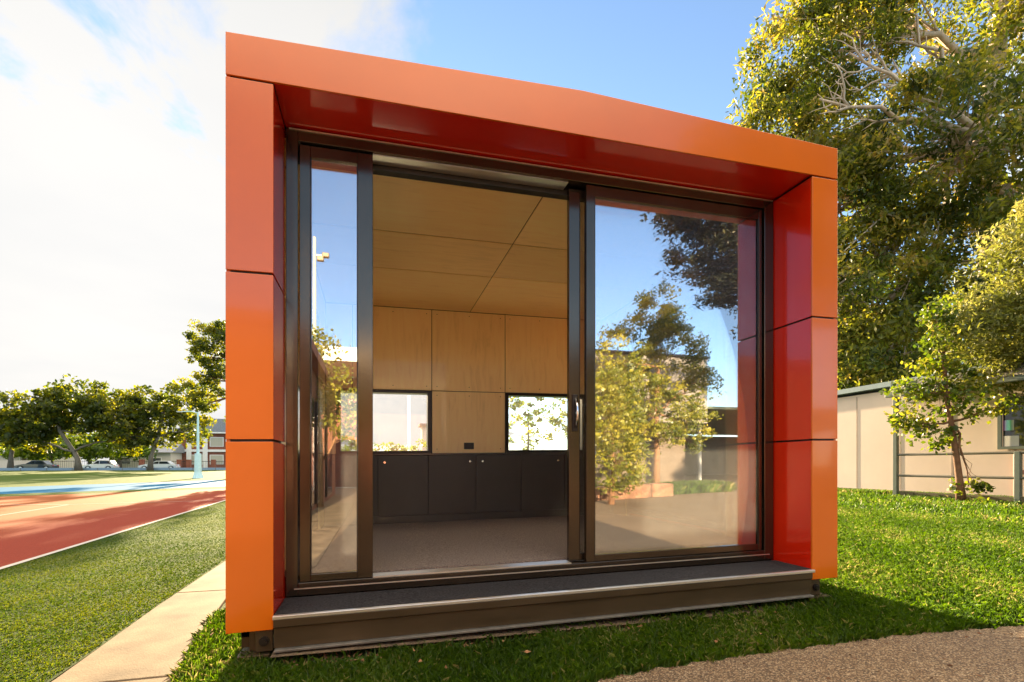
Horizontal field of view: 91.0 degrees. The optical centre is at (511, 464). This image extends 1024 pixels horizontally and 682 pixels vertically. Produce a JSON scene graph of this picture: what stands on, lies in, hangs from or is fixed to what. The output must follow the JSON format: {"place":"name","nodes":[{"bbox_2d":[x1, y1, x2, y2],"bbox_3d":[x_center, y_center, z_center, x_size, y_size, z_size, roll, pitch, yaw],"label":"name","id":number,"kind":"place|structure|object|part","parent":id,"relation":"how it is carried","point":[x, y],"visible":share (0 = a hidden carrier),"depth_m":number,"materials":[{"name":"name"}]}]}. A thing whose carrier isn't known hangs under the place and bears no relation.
{"place":"outdoors","nodes":[
{"label":"outdoors","id":0,"kind":"place"},
{"bbox_2d":[0,460,50,467],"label":"boundary wall","id":1,"kind":"structure","parent":0,"point":[3,463],"depth_m":79.83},
{"bbox_2d":[14,460,58,467],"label":"parked car","id":2,"kind":"object","parent":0,"point":[39,464],"visible":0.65,"depth_m":73.66,"materials":[{"name":"paint"}]},
{"bbox_2d":[0,450,74,467],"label":"house","id":3,"kind":"structure","parent":0,"point":[69,462],"depth_m":96.19,"materials":[{"name":"grey"}]},
{"bbox_2d":[82,460,118,467],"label":"parked car","id":4,"kind":"object","parent":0,"point":[104,464],"visible":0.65,"depth_m":75.79,"materials":[{"name":"paint"}]},
{"bbox_2d":[0,501,225,681],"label":"synthetic turf","id":5,"kind":"structure","parent":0,"point":[170,534],"depth_m":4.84,"materials":[{"name":"green plastic"}]},
{"bbox_2d":[0,488,225,566],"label":"sports court","id":6,"kind":"object","parent":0,"point":[34,532],"visible":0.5,"depth_m":11.21,"materials":[{"name":"red rubber"}]},
{"bbox_2d":[0,500,225,568],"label":"court lines","id":7,"kind":"object","parent":6,"relation":"on","point":[12,564],"visible":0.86,"depth_m":7.85,"materials":[{"name":"paint"}]},
{"bbox_2d":[0,475,225,496],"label":"oval lawn","id":8,"kind":"structure","parent":0,"point":[15,481],"depth_m":38.05,"materials":[{"name":"green plant"}]},
{"bbox_2d":[176,411,203,477],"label":"lamp post","id":9,"kind":"object","parent":8,"relation":"on","point":[197,466],"visible":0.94,"depth_m":41.16,"materials":[{"name":"teal metal"}]},
{"bbox_2d":[181,318,225,421],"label":"tall gum tree","id":10,"kind":"object","parent":8,"relation":"on","point":[216,331],"visible":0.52,"depth_m":45.67,"materials":[{"name":"green plant"}]},
{"bbox_2d":[341,435,356,450],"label":"garden tree","id":11,"kind":"object","parent":8,"relation":"on","point":[352,440],"visible":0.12,"depth_m":42.13,"materials":[{"name":"green plant"}]},
{"bbox_2d":[0,480,225,493],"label":"blue running track","id":12,"kind":"structure","parent":0,"point":[108,487],"depth_m":25.49,"materials":[{"name":"blue rubber"}]},
{"bbox_2d":[0,470,225,475],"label":"oval bank","id":13,"kind":"structure","parent":0,"point":[114,473],"depth_m":59.30,"materials":[{"name":"beige plant"}]},
{"bbox_2d":[0,373,166,470],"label":"street tree","id":14,"kind":"object","parent":13,"relation":"on","point":[56,403],"visible":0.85,"depth_m":68.88,"materials":[{"name":"green plant"}]},
{"bbox_2d":[82,375,221,469],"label":"street tree","id":15,"kind":"object","parent":13,"relation":"on","point":[182,420],"visible":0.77,"depth_m":72.44,"materials":[{"name":"green plant"}]},
{"bbox_2d":[0,487,225,496],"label":"green margin","id":16,"kind":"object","parent":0,"point":[52,493],"visible":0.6,"depth_m":20.82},
{"bbox_2d":[52,561,225,681],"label":"concrete path","id":17,"kind":"structure","parent":0,"point":[151,645],"depth_m":3.11,"materials":[{"name":"beige concrete"}]},
{"bbox_2d":[109,444,184,467],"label":"house","id":18,"kind":"structure","parent":0,"point":[164,453],"depth_m":97.65,"materials":[{"name":"grey"}]},
{"bbox_2d":[121,457,130,463],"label":"window","id":19,"kind":"structure","parent":18,"relation":"in","point":[124,460],"depth_m":95.87,"materials":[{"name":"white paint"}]},
{"bbox_2d":[138,461,179,467],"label":"parked car","id":20,"kind":"object","parent":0,"point":[163,464],"visible":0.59,"depth_m":77.88,"materials":[{"name":"paint"}]},
{"bbox_2d":[172,418,225,467],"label":"apartment block","id":21,"kind":"structure","parent":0,"point":[214,448],"depth_m":105.00,"materials":[{"name":"white paint"}]},
{"bbox_2d":[191,455,202,463],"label":"window","id":22,"kind":"structure","parent":21,"relation":"in","point":[192,456],"depth_m":104.19,"materials":[{"name":"white glass"}]},
{"bbox_2d":[210,455,223,463],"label":"window","id":23,"kind":"structure","parent":21,"relation":"in","point":[212,457],"depth_m":105.42,"materials":[{"name":"white glass"}]},
{"bbox_2d":[210,437,223,446],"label":"window","id":24,"kind":"structure","parent":21,"relation":"in","point":[214,441],"depth_m":105.35,"materials":[{"name":"grey glass"}]},
{"bbox_2d":[0,0,1023,464],"label":"sky","id":25,"kind":"structure","parent":0,"point":[113,112],"materials":[{"name":"white"}]},
{"bbox_2d":[50,470,1022,681],"bbox_3d":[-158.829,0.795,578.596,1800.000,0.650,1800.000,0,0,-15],"label":"ground","id":26,"kind":"structure","parent":0,"point":[341,652],"depth_m":2.95,"materials":[{"name":"green plant"}]},
{"bbox_2d":[0,447,62,459],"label":"background tree","id":27,"kind":"object","parent":26,"relation":"on","point":[5,454],"visible":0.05,"depth_m":86.82,"materials":[{"name":"green plant"}]},
{"bbox_2d":[0,407,73,467],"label":"street tree","id":28,"kind":"object","parent":26,"relation":"on","point":[32,448],"visible":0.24,"depth_m":69.90,"materials":[{"name":"green plant"}]},
{"bbox_2d":[0,434,97,463],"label":"background tree","id":29,"kind":"object","parent":26,"relation":"on","point":[51,455],"visible":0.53,"depth_m":86.38,"materials":[{"name":"green plant"}]},
{"bbox_2d":[57,428,116,463],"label":"background tree","id":30,"kind":"object","parent":26,"relation":"on","point":[94,438],"visible":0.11,"depth_m":89.62,"materials":[{"name":"green plant"}]},
{"bbox_2d":[0,468,225,470],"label":"oval fence","id":31,"kind":"object","parent":26,"relation":"on","point":[33,469],"visible":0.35,"depth_m":71.64,"materials":[{"name":"metal"}]},
{"bbox_2d":[75,432,158,467],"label":"background tree","id":32,"kind":"object","parent":26,"relation":"on","point":[102,451],"visible":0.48,"depth_m":89.10,"materials":[{"name":"green plant"}]},
{"bbox_2d":[51,459,225,467],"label":"picket fence","id":33,"kind":"object","parent":26,"relation":"on","point":[188,463],"visible":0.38,"depth_m":85.96,"materials":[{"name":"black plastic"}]},
{"bbox_2d":[341,444,416,450],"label":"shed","id":34,"kind":"structure","parent":26,"relation":"on","point":[384,446],"depth_m":57.95,"materials":[{"name":"paint"}]},
{"bbox_2d":[373,442,412,450],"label":"garden tree","id":35,"kind":"object","parent":26,"relation":"on","point":[394,447],"visible":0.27,"depth_m":44.02,"materials":[{"name":"green plant"}]},
{"bbox_2d":[407,439,426,450],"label":"garden tree","id":36,"kind":"object","parent":26,"relation":"on","point":[415,447],"visible":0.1,"depth_m":46.01,"materials":[{"name":"green plant"}]},
{"bbox_2d":[418,423,426,450],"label":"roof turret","id":37,"kind":"object","parent":26,"relation":"on","point":[423,426],"visible":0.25,"depth_m":59.39,"materials":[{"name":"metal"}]},
{"bbox_2d":[226,32,836,659],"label":"pavilion","id":38,"kind":"structure","parent":26,"relation":"on","point":[650,292],"depth_m":3.88,"materials":[{"name":"metal"}]},
{"bbox_2d":[311,300,317,532],"bbox_3d":[-2.046,-0.496,4.779,0.185,2.393,1.994,0,0,-15],"label":"window","id":39,"kind":"structure","parent":38,"relation":"in","point":[314,318],"depth_m":5.71,"materials":[{"name":"glass"}]},
{"bbox_2d":[300,144,372,581],"bbox_3d":[-1.158,-0.660,3.335,0.457,2.837,0.045,0,0,-15],"label":"fixed door panel","id":40,"kind":"structure","parent":38,"relation":"in","point":[363,162],"depth_m":3.35,"materials":[{"name":"brown metal"}]},
{"bbox_2d":[337,389,430,453],"bbox_3d":[-1.704,-0.571,6.754,1.220,0.862,0.152,0,0,-15],"label":"window","id":41,"kind":"structure","parent":38,"relation":"in","point":[407,392],"depth_m":6.70,"materials":[{"name":"metal"}]},
{"bbox_2d":[324,452,613,525],"bbox_3d":[-0.472,0.281,6.780,3.840,0.928,0.434,0,0,-15],"label":"storage cabinet","id":42,"kind":"object","parent":38,"relation":"on","point":[419,487],"visible":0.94,"depth_m":6.52,"materials":[{"name":"laminate"}]},
{"bbox_3d":[-1.960,0.269,6.164,0.607,0.759,0.033,0,0,-15],"label":"cupboard door","id":43,"kind":"part","parent":42,"relation":"part of","materials":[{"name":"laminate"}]},
{"bbox_3d":[-1.365,0.261,6.327,0.607,0.759,0.033,0,0,-15],"label":"cupboard door","id":44,"kind":"part","parent":42,"relation":"part of","materials":[{"name":"laminate"}]},
{"bbox_3d":[-0.770,0.252,6.490,0.607,0.759,0.033,0,0,-15],"label":"cupboard door","id":45,"kind":"part","parent":42,"relation":"part of","materials":[{"name":"laminate"}]},
{"bbox_3d":[-0.175,0.243,6.654,0.607,0.759,0.033,0,0,-15],"label":"cupboard door","id":46,"kind":"part","parent":42,"relation":"part of","materials":[{"name":"laminate"}]},
{"bbox_3d":[0.420,0.234,6.817,0.607,0.759,0.033,0,0,-15],"label":"cupboard door","id":47,"kind":"part","parent":42,"relation":"part of","materials":[{"name":"laminate"}]},
{"bbox_3d":[1.015,0.226,6.980,0.607,0.759,0.033,0,0,-15],"label":"cupboard door","id":48,"kind":"part","parent":42,"relation":"part of","materials":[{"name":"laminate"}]},
{"bbox_2d":[505,393,583,452],"bbox_3d":[0.476,-0.603,7.352,1.220,0.862,0.152,0,0,-15],"label":"window","id":49,"kind":"structure","parent":38,"relation":"in","point":[507,395],"depth_m":7.26,"materials":[{"name":"metal"}]},
{"bbox_2d":[567,189,719,560],"bbox_3d":[1.275,-0.694,4.032,1.746,2.840,0.098,0,0,-15],"label":"sliding door","id":50,"kind":"structure","parent":38,"relation":"in","point":[574,196],"depth_m":3.82,"materials":[{"name":"brown metal"}]},
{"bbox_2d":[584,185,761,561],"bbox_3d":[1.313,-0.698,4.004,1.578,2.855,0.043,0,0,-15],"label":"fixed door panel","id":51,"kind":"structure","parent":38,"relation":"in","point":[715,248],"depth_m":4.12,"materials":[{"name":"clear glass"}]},
{"bbox_2d":[627,302,726,529],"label":"reflection","id":52,"kind":"structure","parent":38,"relation":"in","point":[676,424],"depth_m":5.84,"materials":[{"name":"glass"}]},
{"bbox_2d":[509,397,560,449],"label":"garden tree","id":53,"kind":"object","parent":26,"relation":"on","point":[518,403],"visible":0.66,"depth_m":62.58,"materials":[{"name":"green plant"}]},
{"bbox_2d":[210,505,866,667],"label":"fallen leaves","id":54,"kind":"object","parent":26,"relation":"on","point":[525,651],"visible":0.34,"depth_m":2.85,"materials":[{"name":"brown plant"}]},
{"bbox_2d":[283,601,808,665],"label":"dry litter","id":55,"kind":"object","parent":26,"relation":"on","point":[320,654],"visible":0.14,"depth_m":2.98,"materials":[{"name":"brown plant"}]},
{"bbox_2d":[281,595,815,658],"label":"weeds under building","id":56,"kind":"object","parent":26,"relation":"on","point":[762,604],"visible":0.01,"depth_m":3.63,"materials":[{"name":"green plant"}]},
{"bbox_2d":[548,398,566,437],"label":"garden tree","id":57,"kind":"object","parent":26,"relation":"on","point":[560,422],"visible":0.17,"depth_m":63.73,"materials":[{"name":"green plant"}]},
{"bbox_2d":[725,0,1023,389],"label":"gum tree","id":58,"kind":"object","parent":26,"relation":"on","point":[872,189],"visible":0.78,"depth_m":17.95,"materials":[{"name":"green plant"}]},
{"bbox_2d":[838,254,969,376],"bbox_3d":[22.925,-7.011,35.636,19.840,15.568,10.791,0,0,15],"label":"background tree","id":59,"kind":"object","parent":26,"relation":"on","point":[888,285],"depth_m":32.70,"materials":[{"name":"green plant"}]},
{"bbox_2d":[837,487,1013,499],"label":"wall foot grass","id":60,"kind":"structure","parent":26,"relation":"on","point":[872,491],"depth_m":12.92,"materials":[{"name":"green plant"}]},
{"bbox_2d":[836,363,1023,501],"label":"portable classroom","id":61,"kind":"structure","parent":26,"relation":"on","point":[873,453],"depth_m":12.19,"materials":[{"name":"beige paint"}]},
{"bbox_2d":[1003,420,1013,430],"bbox_3d":[10.534,-0.838,10.752,0.004,0.219,0.301,0,0,-15],"label":"taped poster","id":62,"kind":"object","parent":61,"relation":"attached to","point":[1008,424],"visible":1,"depth_m":10.70,"materials":[{"name":"paper"}]},
{"bbox_2d":[997,396,1023,448],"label":"window","id":63,"kind":"structure","parent":61,"relation":"in","point":[1018,417],"depth_m":10.61,"materials":[{"name":"green glass"}]},
{"bbox_2d":[1004,435,1018,445],"bbox_3d":[10.561,-0.496,10.651,0.004,0.235,0.266,0,0,-15],"label":"taped notice","id":64,"kind":"object","parent":61,"relation":"attached to","point":[1011,440],"visible":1,"depth_m":10.64,"materials":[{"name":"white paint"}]},
{"bbox_2d":[878,295,1023,502],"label":"young tree","id":65,"kind":"object","parent":26,"relation":"on","point":[937,367],"visible":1,"depth_m":10.40,"materials":[{"name":"green plant"}]},
{"bbox_2d":[922,197,1023,402],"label":"feathery tree","id":66,"kind":"object","parent":26,"relation":"on","point":[998,350],"visible":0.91,"depth_m":10.05,"materials":[{"name":"green plant"}]},
{"bbox_2d":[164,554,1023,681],"bbox_3d":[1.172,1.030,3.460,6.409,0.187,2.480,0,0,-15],"label":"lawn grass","id":67,"kind":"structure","parent":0,"point":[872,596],"depth_m":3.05,"materials":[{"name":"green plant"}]},
{"bbox_2d":[597,625,1023,681],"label":"gravel plaza","id":68,"kind":"structure","parent":0,"point":[896,658],"depth_m":2.68,"materials":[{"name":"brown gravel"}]},
{"bbox_2d":[837,303,935,383],"bbox_3d":[14.473,-4.967,23.491,9.331,11.489,6.924,0,0,-15],"label":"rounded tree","id":69,"kind":"object","parent":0,"point":[896,352],"depth_m":21.63,"materials":[{"name":"green plant"}]},
{"bbox_2d":[837,506,1023,582],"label":"lawn grass","id":70,"kind":"structure","parent":0,"point":[994,547],"depth_m":6.13,"materials":[{"name":"green plant"}]},
{"bbox_2d":[837,491,1023,522],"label":"lawn grass","id":71,"kind":"structure","parent":0,"point":[1008,511],"depth_m":9.67,"materials":[{"name":"green plant"}]}
]}

